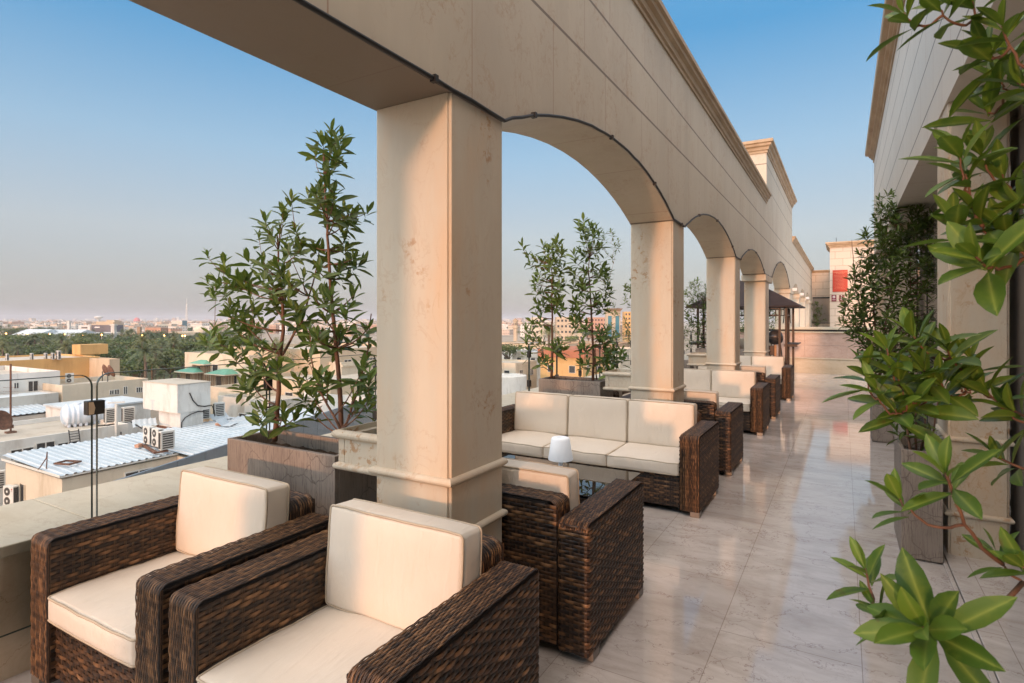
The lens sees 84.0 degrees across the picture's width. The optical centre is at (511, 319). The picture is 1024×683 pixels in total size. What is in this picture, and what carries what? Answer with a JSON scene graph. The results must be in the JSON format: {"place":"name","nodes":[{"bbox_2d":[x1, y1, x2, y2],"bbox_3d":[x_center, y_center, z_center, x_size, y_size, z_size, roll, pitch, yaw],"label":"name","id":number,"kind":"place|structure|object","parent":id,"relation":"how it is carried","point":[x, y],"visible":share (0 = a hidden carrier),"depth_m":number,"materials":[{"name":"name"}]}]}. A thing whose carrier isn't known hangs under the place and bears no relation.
{"place":"outdoors","nodes":[
{"label":"outdoors","id":0,"kind":"place"},
{"bbox_2d":[0,390,58,407],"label":"parapet block","id":1,"kind":"structure","parent":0,"point":[41,397],"depth_m":56.37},
{"bbox_2d":[0,365,59,393],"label":"stained white house","id":2,"kind":"structure","parent":0,"point":[25,385],"depth_m":59.66,"materials":[{"name":"grey"}]},
{"bbox_2d":[0,354,99,378],"bbox_3d":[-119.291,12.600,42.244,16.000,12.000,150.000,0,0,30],"label":"ochre building","id":3,"kind":"structure","parent":0,"point":[72,363],"depth_m":98.90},
{"bbox_2d":[72,344,107,354],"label":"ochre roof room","id":4,"kind":"object","parent":3,"relation":"on","point":[87,349],"visible":1,"depth_m":106.92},
{"bbox_2d":[43,375,147,401],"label":"cream terrace house","id":5,"kind":"structure","parent":0,"point":[80,388],"depth_m":61.76,"materials":[{"name":"grey"}]},
{"bbox_2d":[43,396,150,440],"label":"white roof block","id":6,"kind":"structure","parent":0,"point":[53,409],"depth_m":54.96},
{"bbox_2d":[0,340,268,379],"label":"park lawn","id":7,"kind":"structure","parent":0,"point":[149,374],"depth_m":189.50,"materials":[{"name":"green plant"}]},
{"bbox_2d":[0,334,41,345],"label":"park tree","id":8,"kind":"object","parent":7,"relation":"on","point":[9,340],"visible":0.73,"depth_m":241.83,"materials":[{"name":"green plant"}]},
{"bbox_2d":[12,329,57,336],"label":"exhibition hall","id":9,"kind":"structure","parent":7,"relation":"on","point":[30,331],"depth_m":428.41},
{"bbox_2d":[53,330,95,338],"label":"exhibition hall","id":10,"kind":"structure","parent":7,"relation":"on","point":[75,331],"depth_m":438.27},
{"bbox_2d":[90,344,134,361],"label":"park tree","id":11,"kind":"object","parent":7,"relation":"on","point":[113,354],"visible":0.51,"depth_m":167.92,"materials":[{"name":"green plant"}]},
{"bbox_2d":[106,337,146,349],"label":"park tree","id":12,"kind":"object","parent":7,"relation":"on","point":[125,342],"visible":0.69,"depth_m":225.67,"materials":[{"name":"green plant"}]},
{"bbox_2d":[120,359,155,377],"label":"park tree","id":13,"kind":"object","parent":7,"relation":"on","point":[131,366],"visible":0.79,"depth_m":144.74,"materials":[{"name":"green plant"}]},
{"bbox_2d":[126,342,164,377],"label":"date palm","id":14,"kind":"object","parent":7,"relation":"on","point":[144,351],"visible":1,"depth_m":142.39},
{"bbox_2d":[138,343,171,379],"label":"date palm","id":15,"kind":"object","parent":7,"relation":"on","point":[159,351],"visible":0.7,"depth_m":156.56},
{"bbox_2d":[148,354,184,377],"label":"park tree","id":16,"kind":"object","parent":7,"relation":"on","point":[182,362],"visible":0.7,"depth_m":159.28,"materials":[{"name":"green plant"}]},
{"bbox_2d":[161,347,205,368],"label":"park tree","id":17,"kind":"object","parent":7,"relation":"on","point":[174,352],"visible":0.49,"depth_m":162.14,"materials":[{"name":"green plant"}]},
{"bbox_2d":[166,339,208,352],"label":"park tree","id":18,"kind":"object","parent":7,"relation":"on","point":[189,344],"visible":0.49,"depth_m":199.10,"materials":[{"name":"green plant"}]},
{"bbox_2d":[168,326,236,341],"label":"domed hall","id":19,"kind":"structure","parent":7,"relation":"on","point":[197,329],"depth_m":500.83,"materials":[{"name":"grey"}]},
{"bbox_2d":[114,396,374,480],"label":"grey clad wall","id":20,"kind":"structure","parent":0,"point":[315,427],"depth_m":35.47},
{"bbox_2d":[0,0,884,320],"label":"sky","id":21,"kind":"structure","parent":0,"point":[135,140],"materials":[{"name":"blue"}]},
{"bbox_2d":[0,373,990,682],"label":"terrace floor","id":22,"kind":"structure","parent":0,"point":[746,575],"depth_m":3.60,"materials":[{"name":"tile"}]},
{"bbox_2d":[30,466,328,682],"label":"wicker armchair","id":23,"kind":"object","parent":22,"relation":"on","point":[104,587],"visible":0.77,"depth_m":2.49,"materials":[{"name":"wicker"}]},
{"bbox_2d":[227,430,376,515],"bbox_3d":[-1.211,1.150,3.286,0.900,0.900,0.340,0,0,30],"label":"tall planter","id":24,"kind":"object","parent":22,"relation":"on","point":[299,461],"visible":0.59,"depth_m":3.11,"materials":[{"name":"stone"}]},
{"bbox_2d":[193,189,322,441],"bbox_3d":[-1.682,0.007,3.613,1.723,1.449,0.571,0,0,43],"label":"potted sapling","id":25,"kind":"object","parent":24,"relation":"in","point":[273,415],"visible":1,"depth_m":3.37,"materials":[{"name":"green plant"}]},
{"bbox_2d":[287,118,376,449],"bbox_3d":[-0.983,-0.205,3.236,0.502,1.839,1.211,0,0,-26],"label":"potted sapling","id":26,"kind":"object","parent":24,"relation":"in","point":[324,200],"visible":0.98,"depth_m":3.10,"materials":[{"name":"green plant"}]},
{"bbox_2d":[0,355,687,681],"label":"parapet wall","id":27,"kind":"structure","parent":22,"relation":"on","point":[22,523],"depth_m":2.86,"materials":[{"name":"beige stone"}]},
{"bbox_2d":[0,375,92,637],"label":"glass barrier","id":28,"kind":"object","parent":27,"relation":"attached to","point":[91,459],"visible":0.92,"depth_m":2.77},
{"bbox_2d":[84,399,104,415],"bbox_3d":[-2.042,0.428,2.782,0.046,0.068,0.076,0,0,30],"label":"glass clamp","id":29,"kind":"object","parent":28,"relation":"attached to","point":[94,407],"visible":1,"depth_m":2.76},
{"bbox_2d":[96,362,266,515],"bbox_3d":[-1.798,0.822,3.202,0.012,1.117,0.954,0,0,30],"label":"glass barrier","id":30,"kind":"object","parent":27,"relation":"attached to","point":[100,377],"visible":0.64,"depth_m":2.79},
{"bbox_2d":[168,498,538,682],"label":"wicker armchair","id":31,"kind":"object","parent":22,"relation":"on","point":[360,591],"visible":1,"depth_m":2.05,"materials":[{"name":"wicker"}]},
{"bbox_2d":[129,0,813,541],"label":"stone arcade","id":32,"kind":"object","parent":22,"relation":"on","point":[629,76],"visible":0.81,"depth_m":2.70,"materials":[{"name":"beige stone"}]},
{"bbox_2d":[293,0,789,286],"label":"rope light","id":33,"kind":"object","parent":32,"relation":"attached to","point":[434,78],"visible":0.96,"depth_m":2.49,"materials":[{"name":"black rubber"}]},
{"bbox_2d":[502,454,640,502],"bbox_3d":[0.164,1.381,4.453,1.500,0.397,0.740,0,0,30],"label":"coffee table","id":34,"kind":"object","parent":22,"relation":"on","point":[593,480],"visible":0.12,"depth_m":4.32,"materials":[{"name":"wicker"}]},
{"bbox_2d":[548,436,572,466],"bbox_3d":[0.374,1.042,4.388,0.192,0.279,0.192,0,0,30],"label":"table lamp","id":35,"kind":"object","parent":34,"relation":"on","point":[560,451],"visible":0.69,"depth_m":4.32,"materials":[{"name":"white plastic"}]},
{"bbox_2d":[502,457,643,661],"bbox_3d":[0.126,1.181,3.228,1.022,0.837,0.852,0,0,30],"label":"wicker armchair","id":36,"kind":"object","parent":22,"relation":"on","point":[585,558],"visible":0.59,"depth_m":2.77,"materials":[{"name":"wicker"}]},
{"bbox_2d":[539,376,612,396],"bbox_3d":[0.759,1.150,6.768,0.780,0.900,0.420,0,0,30],"label":"tall planter","id":37,"kind":"object","parent":22,"relation":"on","point":[573,385],"visible":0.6,"depth_m":6.61,"materials":[{"name":"concrete"}]},
{"bbox_2d":[514,232,569,377],"bbox_3d":[0.347,-0.193,7.022,0.897,1.800,0.709,0,0,30],"label":"potted sapling","id":38,"kind":"object","parent":37,"relation":"in","point":[555,300],"visible":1,"depth_m":6.92,"materials":[{"name":"green plant"}]},
{"bbox_2d":[565,212,630,380],"bbox_3d":[0.996,-0.303,6.643,0.955,2.033,0.697,0,0,30],"label":"potted sapling","id":39,"kind":"object","parent":37,"relation":"in","point":[604,337],"visible":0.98,"depth_m":6.61,"materials":[{"name":"green plant"}]},
{"bbox_2d":[593,228,630,347],"bbox_3d":[2.209,-0.464,10.328,1.698,2.531,0.522,0,0,30],"label":"potted sapling","id":40,"kind":"object","parent":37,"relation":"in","point":[625,286],"visible":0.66,"depth_m":10.50,"materials":[{"name":"green plant"}]},
{"bbox_2d":[502,391,718,517],"bbox_3d":[0.763,1.181,5.482,2.210,0.837,0.852,0,0,30],"label":"wicker sofa","id":41,"kind":"object","parent":22,"relation":"on","point":[668,451],"visible":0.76,"depth_m":5.27,"materials":[{"name":"fabric"}]},
{"bbox_2d":[622,368,769,435],"bbox_3d":[2.704,1.181,8.735,2.210,0.837,0.852,0,0,30],"label":"wicker sofa","id":42,"kind":"object","parent":22,"relation":"on","point":[749,391],"visible":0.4,"depth_m":8.45,"materials":[{"name":"fabric"}]},
{"bbox_2d":[684,389,742,475],"bbox_3d":[2.000,1.181,6.405,1.022,0.837,0.852,0,0,30],"label":"wicker armchair","id":43,"kind":"object","parent":22,"relation":"on","point":[728,416],"visible":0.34,"depth_m":5.93,"materials":[{"name":"wicker"}]},
{"bbox_2d":[696,348,743,354],"bbox_3d":[5.090,1.150,13.845,1.140,0.900,0.350,0,0,30],"label":"tall planter","id":44,"kind":"object","parent":22,"relation":"on","point":[702,350],"visible":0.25,"depth_m":13.88,"materials":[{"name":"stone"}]},
{"bbox_2d":[684,277,705,350],"bbox_3d":[4.807,-0.129,13.995,1.388,1.871,0.613,0,0,30],"label":"potted sapling","id":45,"kind":"object","parent":44,"relation":"on","point":[690,321],"visible":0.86,"depth_m":14.10,"materials":[{"name":"green plant"}]},
{"bbox_2d":[685,280,804,364],"bbox_3d":[6.028,0.290,14.629,2.590,2.620,2.150,0,0,30],"label":"grill gazebo","id":46,"kind":"object","parent":22,"relation":"on","point":[779,302],"visible":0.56,"depth_m":13.83,"materials":[{"name":"metal"}]},
{"bbox_2d":[698,355,793,400],"bbox_3d":[4.749,1.181,12.127,2.210,0.837,0.852,0,0,30],"label":"wicker sofa","id":47,"kind":"object","parent":22,"relation":"on","point":[775,365],"visible":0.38,"depth_m":11.83,"materials":[{"name":"fabric"}]},
{"bbox_2d":[740,365,780,418],"bbox_3d":[3.988,1.181,9.720,1.022,0.837,0.852,0,0,30],"label":"wicker armchair","id":48,"kind":"object","parent":22,"relation":"on","point":[773,380],"visible":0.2,"depth_m":9.23,"materials":[{"name":"wicker"}]},
{"bbox_2d":[769,330,782,356],"bbox_3d":[6.577,0.928,14.183,0.439,1.346,0.435,0,0,30],"label":"kettle grill","id":49,"kind":"object","parent":22,"relation":"on","point":[773,336],"visible":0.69,"depth_m":14.11,"materials":[{"name":"metal"}]},
{"bbox_2d":[740,327,873,375],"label":"step wall","id":50,"kind":"structure","parent":22,"relation":"on","point":[821,350],"depth_m":16.81,"materials":[{"name":"beige stone"}]},
{"bbox_2d":[870,388,892,442],"bbox_3d":[4.981,1.235,7.676,0.230,0.730,0.620,0,0,30],"label":"tall planter","id":51,"kind":"object","parent":22,"relation":"on","point":[881,435],"visible":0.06,"depth_m":7.42,"materials":[{"name":"concrete"}]},
{"bbox_2d":[834,188,934,374],"bbox_3d":[5.078,-0.402,7.598,1.371,2.713,1.016,0,0,30],"label":"potted bush","id":52,"kind":"object","parent":51,"relation":"in","point":[890,252],"visible":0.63,"depth_m":7.49,"materials":[{"name":"green plant"}]},
{"bbox_2d":[894,434,942,562],"bbox_3d":[2.863,1.235,4.023,0.227,0.730,0.605,0,0,30],"label":"tall planter","id":53,"kind":"object","parent":22,"relation":"on","point":[917,539],"visible":0.6,"depth_m":3.78,"materials":[{"name":"concrete"}]},
{"bbox_2d":[877,392,943,450],"bbox_3d":[2.838,0.715,3.999,0.437,0.544,0.378,0,0,-17],"label":"potted bush","id":54,"kind":"object","parent":53,"relation":"in","point":[906,432],"visible":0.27,"depth_m":3.98,"materials":[{"name":"green plant"}]},
{"bbox_2d":[151,321,857,426],"bbox_3d":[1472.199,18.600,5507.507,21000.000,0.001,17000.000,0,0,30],"label":"ground","id":55,"kind":"structure","parent":0,"point":[297,340],"depth_m":566.20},
{"bbox_2d":[0,404,45,420],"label":"lean to shed","id":56,"kind":"object","parent":55,"relation":"on","point":[28,412],"visible":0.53,"depth_m":53.20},
{"bbox_2d":[0,416,127,505],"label":"flat roof block","id":57,"kind":"structure","parent":55,"relation":"on","point":[38,433],"depth_m":41.98,"materials":[{"name":"grey"}]},
{"bbox_2d":[0,410,12,429],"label":"satellite dish","id":58,"kind":"object","parent":57,"relation":"on","point":[6,420],"visible":1,"depth_m":41.47,"materials":[{"name":"metal"}]},
{"bbox_2d":[3,364,17,433],"bbox_3d":[-37.467,5.875,42.516,0.910,5.150,0.615,0,0,30],"label":"antenna mast","id":59,"kind":"object","parent":57,"relation":"on","point":[12,426],"visible":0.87,"depth_m":42.49,"materials":[{"name":"metal"}]},
{"bbox_2d":[60,402,90,427],"bbox_3d":[-34.679,7.530,45.369,1.748,1.840,2.116,0,0,42],"label":"water tank","id":60,"kind":"object","parent":57,"relation":"on","point":[73,415],"visible":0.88,"depth_m":44.72,"materials":[{"name":"white plastic"}]},
{"bbox_2d":[90,400,115,423],"bbox_3d":[-33.829,7.530,46.944,1.748,1.840,2.116,0,0,42],"label":"water tank","id":61,"kind":"object","parent":57,"relation":"on","point":[101,416],"visible":0.27,"depth_m":46.47,"materials":[{"name":"white plastic"}]},
{"bbox_2d":[104,407,114,423],"bbox_3d":[-31.887,7.590,45.181,0.368,1.220,0.862,0,0,37],"label":"air conditioner","id":62,"kind":"object","parent":57,"relation":"on","point":[109,415],"visible":0.77,"depth_m":44.98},
{"bbox_2d":[121,406,134,422],"bbox_3d":[-30.816,7.590,45.673,0.368,1.220,0.862,0,0,37],"label":"air conditioner","id":63,"kind":"object","parent":57,"relation":"on","point":[128,414],"visible":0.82,"depth_m":45.48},
{"bbox_2d":[1,436,178,501],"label":"corrugated roof house","id":64,"kind":"structure","parent":55,"relation":"on","point":[118,458],"depth_m":34.54,"materials":[{"name":"grey"}]},
{"bbox_2d":[3,484,18,504],"bbox_3d":[-30.147,10.590,34.237,0.862,1.220,0.368,0,0,16],"label":"air conditioner","id":65,"kind":"object","parent":64,"relation":"on","point":[10,494],"visible":0.81,"depth_m":34.08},
{"bbox_2d":[37,452,81,469],"bbox_3d":[-26.352,8.066,33.064,1.327,0.982,1.707,0,0,10],"label":"cable frame","id":66,"kind":"object","parent":64,"relation":"on","point":[62,463],"visible":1,"depth_m":33.15,"materials":[{"name":"metal"}]},
{"bbox_2d":[142,444,168,453],"bbox_3d":[-23.463,8.410,37.332,3.200,0.100,0.800,0,0,44],"label":"steel stand","id":67,"kind":"object","parent":64,"relation":"on","point":[145,446],"visible":0.7,"depth_m":36.53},
{"bbox_2d":[143,425,154,444],"bbox_3d":[-24.329,7.740,38.109,0.862,1.220,0.368,0,0,32],"label":"air conditioner","id":68,"kind":"object","parent":67,"relation":"on","point":[147,434],"visible":0.81,"depth_m":37.87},
{"bbox_2d":[152,427,162,446],"bbox_3d":[-23.301,7.740,37.387,0.862,1.220,0.368,0,0,32],"label":"air conditioner","id":69,"kind":"object","parent":67,"relation":"on","point":[155,430],"visible":0.7,"depth_m":37.24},
{"bbox_2d":[158,429,174,450],"bbox_3d":[-22.228,7.740,36.596,0.368,1.220,0.862,0,0,32],"label":"air conditioner","id":70,"kind":"object","parent":67,"relation":"on","point":[166,439],"visible":1,"depth_m":36.42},
{"bbox_2d":[89,357,119,376],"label":"ochre annex","id":71,"kind":"object","parent":55,"relation":"on","point":[95,367],"visible":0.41,"depth_m":99.76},
{"bbox_2d":[91,320,123,331],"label":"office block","id":72,"kind":"structure","parent":55,"relation":"on","point":[101,326],"depth_m":640.00,"materials":[{"name":"beige"}]},
{"bbox_2d":[174,367,203,379],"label":"green roof pavilion","id":73,"kind":"structure","parent":55,"relation":"on","point":[193,373],"depth_m":85.84,"materials":[{"name":"grey"}]},
{"bbox_2d":[187,360,211,421],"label":"green roof pavilion","id":74,"kind":"structure","parent":55,"relation":"on","point":[205,368],"depth_m":85.93,"materials":[{"name":"grey"}]},
{"bbox_2d":[116,408,317,459],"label":"corrugated roof shed","id":75,"kind":"structure","parent":55,"relation":"on","point":[195,439],"depth_m":42.07,"materials":[{"name":"metal"}]},
{"bbox_2d":[142,378,214,428],"bbox_3d":[-27.259,7.000,46.565,5.144,4.000,3.062,0,0,30],"label":"roof tank room","id":76,"kind":"object","parent":75,"relation":"on","point":[178,402],"visible":0.88,"depth_m":45.22,"materials":[{"name":"concrete"}]},
{"bbox_2d":[210,412,233,420],"bbox_3d":[-24.359,8.090,47.750,1.100,0.480,1.600,0,0,23],"label":"scrap sheet","id":77,"kind":"object","parent":75,"relation":"on","point":[215,417],"visible":0.73,"depth_m":47.69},
{"bbox_2d":[213,402,224,415],"bbox_3d":[-24.746,7.590,48.029,0.368,1.220,0.862,0,0,40],"label":"air conditioner","id":78,"kind":"object","parent":77,"relation":"on","point":[219,408],"visible":0.99,"depth_m":47.90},
{"bbox_2d":[204,369,238,385],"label":"green roof pavilion","id":79,"kind":"structure","parent":55,"relation":"on","point":[223,376],"depth_m":82.52,"materials":[{"name":"grey"}]},
{"bbox_2d":[185,351,259,385],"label":"beige villa","id":80,"kind":"object","parent":55,"relation":"on","point":[192,357],"visible":0.12,"depth_m":85.40,"materials":[{"name":"grey"}]},
{"bbox_2d":[195,333,265,351],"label":"park tree","id":81,"kind":"object","parent":55,"relation":"on","point":[212,348],"visible":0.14,"depth_m":102.03,"materials":[{"name":"green plant"}]},
{"bbox_2d":[209,382,275,420],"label":"beige villa","id":82,"kind":"object","parent":55,"relation":"on","point":[216,391],"visible":0.04,"depth_m":69.30,"materials":[{"name":"grey"}]},
{"bbox_2d":[218,393,309,416],"bbox_3d":[-26.493,13.550,65.682,9.050,10.100,10.050,0,0,30],"label":"beige villa","id":83,"kind":"object","parent":55,"relation":"on","point":[233,408],"visible":0.12,"depth_m":62.24,"materials":[{"name":"grey"}]},
{"bbox_2d":[250,337,303,373],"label":"date palm","id":84,"kind":"object","parent":55,"relation":"on","point":[276,341],"visible":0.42,"depth_m":77.26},
{"bbox_2d":[234,342,376,374],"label":"beige villa","id":85,"kind":"object","parent":55,"relation":"on","point":[324,362],"visible":0.2,"depth_m":80.81,"materials":[{"name":"grey"}]},
{"bbox_2d":[0,317,621,326],"bbox_3d":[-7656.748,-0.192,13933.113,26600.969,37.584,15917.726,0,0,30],"label":"distant city","id":86,"kind":"object","parent":55,"relation":"on","point":[33,321],"visible":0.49,"depth_m":1707.03},
{"bbox_2d":[257,371,376,395],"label":"beige villa","id":87,"kind":"object","parent":55,"relation":"on","point":[287,391],"visible":0.12,"depth_m":68.03,"materials":[{"name":"grey"}]},
{"bbox_2d":[304,390,376,420],"bbox_3d":[-16.019,13.350,66.576,10.050,10.500,12.050,0,0,30],"label":"beige villa","id":88,"kind":"object","parent":55,"relation":"on","point":[324,407],"visible":0.01,"depth_m":61.90,"materials":[{"name":"grey"}]},
{"bbox_2d":[329,359,376,374],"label":"beige villa","id":89,"kind":"object","parent":55,"relation":"on","point":[348,367],"visible":0.03,"depth_m":78.39,"materials":[{"name":"grey"}]},
{"bbox_2d":[502,343,523,358],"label":"park tree","id":90,"kind":"object","parent":55,"relation":"on","point":[510,350],"visible":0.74,"depth_m":142.71,"materials":[{"name":"green plant"}]},
{"bbox_2d":[502,373,526,394],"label":"round white tank","id":91,"kind":"object","parent":55,"relation":"on","point":[513,382],"visible":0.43,"depth_m":99.26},
{"bbox_2d":[560,341,630,346],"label":"flat roof house","id":92,"kind":"structure","parent":55,"relation":"on","point":[621,344],"depth_m":187.21,"materials":[{"name":"grey"}]},
{"bbox_2d":[502,359,536,389],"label":"flat roof house","id":93,"kind":"structure","parent":0,"point":[513,366],"depth_m":117.05,"materials":[{"name":"grey"}]},
{"bbox_2d":[512,349,539,386],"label":"flat roof house","id":94,"kind":"structure","parent":0,"point":[519,355],"depth_m":143.37,"materials":[{"name":"grey"}]},
{"bbox_2d":[531,317,542,340],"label":"beige block","id":95,"kind":"structure","parent":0,"point":[536,329],"depth_m":420.00,"materials":[{"name":"grey"}]},
{"bbox_2d":[502,341,590,348],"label":"flat roof house","id":96,"kind":"structure","parent":0,"point":[524,344],"depth_m":187.61,"materials":[{"name":"grey"}]},
{"bbox_2d":[555,317,582,341],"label":"beige block","id":97,"kind":"structure","parent":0,"point":[566,331],"depth_m":420.00,"materials":[{"name":"grey"}]},
{"bbox_2d":[540,356,609,377],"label":"flat roof house","id":98,"kind":"structure","parent":0,"point":[568,367],"depth_m":108.81,"materials":[{"name":"orange"}]},
{"bbox_2d":[538,346,611,357],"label":"roof band","id":99,"kind":"object","parent":98,"relation":"on","point":[570,352],"visible":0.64,"depth_m":109.17,"materials":[{"name":"paint"}]},
{"bbox_2d":[587,317,604,336],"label":"beige block","id":100,"kind":"structure","parent":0,"point":[598,321],"depth_m":600.00,"materials":[{"name":"pink concrete"}]},
{"bbox_2d":[605,308,622,339],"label":"glass office tower","id":101,"kind":"structure","parent":0,"point":[615,320],"depth_m":519.76,"materials":[{"name":"teal"}]},
{"bbox_2d":[601,346,630,368],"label":"flat roof house","id":102,"kind":"structure","parent":0,"point":[626,363],"depth_m":150.92,"materials":[{"name":"grey"}]},
{"bbox_2d":[622,312,630,341],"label":"orange tower","id":103,"kind":"structure","parent":0,"point":[627,315],"depth_m":480.00,"materials":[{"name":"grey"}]},
{"bbox_2d":[684,360,693,368],"bbox_3d":[2.717,1.150,10.019,0.890,0.900,0.250,0,0,30],"label":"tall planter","id":104,"kind":"object","parent":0,"point":[686,365],"visible":0.03,"depth_m":9.73,"materials":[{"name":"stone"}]},
{"bbox_2d":[825,239,873,326],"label":"end building","id":105,"kind":"structure","parent":0,"point":[841,255],"depth_m":28.49,"materials":[{"name":"stone"}]},
{"bbox_2d":[833,270,847,291],"bbox_3d":[16.477,-1.955,28.567,0.653,1.090,0.034,0,0,30],"label":"notice board","id":106,"kind":"object","parent":105,"relation":"attached to","point":[840,282],"visible":0.98,"depth_m":28.55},
{"bbox_2d":[822,0,1023,682],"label":"overhanging shrub","id":107,"kind":"object","parent":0,"point":[918,616],"visible":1,"depth_m":0.98,"materials":[{"name":"green plant"}]},
{"bbox_2d":[893,424,1023,682],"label":"side path","id":108,"kind":"structure","parent":0,"point":[1001,640],"depth_m":3.07,"materials":[{"name":"tile"}]},
{"bbox_2d":[865,0,1023,571],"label":"hotel wall","id":109,"kind":"structure","parent":108,"relation":"on","point":[919,83],"depth_m":3.83,"materials":[{"name":"beige stone"}]},
{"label":"upper terrace floor","id":110,"kind":"structure","parent":0,"visible":0},
{"bbox_2d":[812,270,829,326],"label":"link wall","id":111,"kind":"structure","parent":110,"relation":"on","point":[821,287],"depth_m":30.10,"materials":[{"name":"stone"}]},
{"bbox_2d":[812,297,829,323],"bbox_3d":[16.387,-0.505,30.139,0.830,1.410,0.058,0,0,30],"label":"window","id":112,"kind":"structure","parent":111,"relation":"in","point":[824,302],"depth_m":30.12,"materials":[{"name":"grey"}]},
{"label":"roof hose","id":113,"kind":"object","parent":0,"visible":0},
{"bbox_2d":[132,418,156,427],"bbox_3d":[-28.935,8.090,44.829,1.600,0.480,1.100,0,0,-39],"label":"water tank","id":114,"kind":"object","parent":113,"relation":"on","point":[146,422],"visible":0.92,"depth_m":45.01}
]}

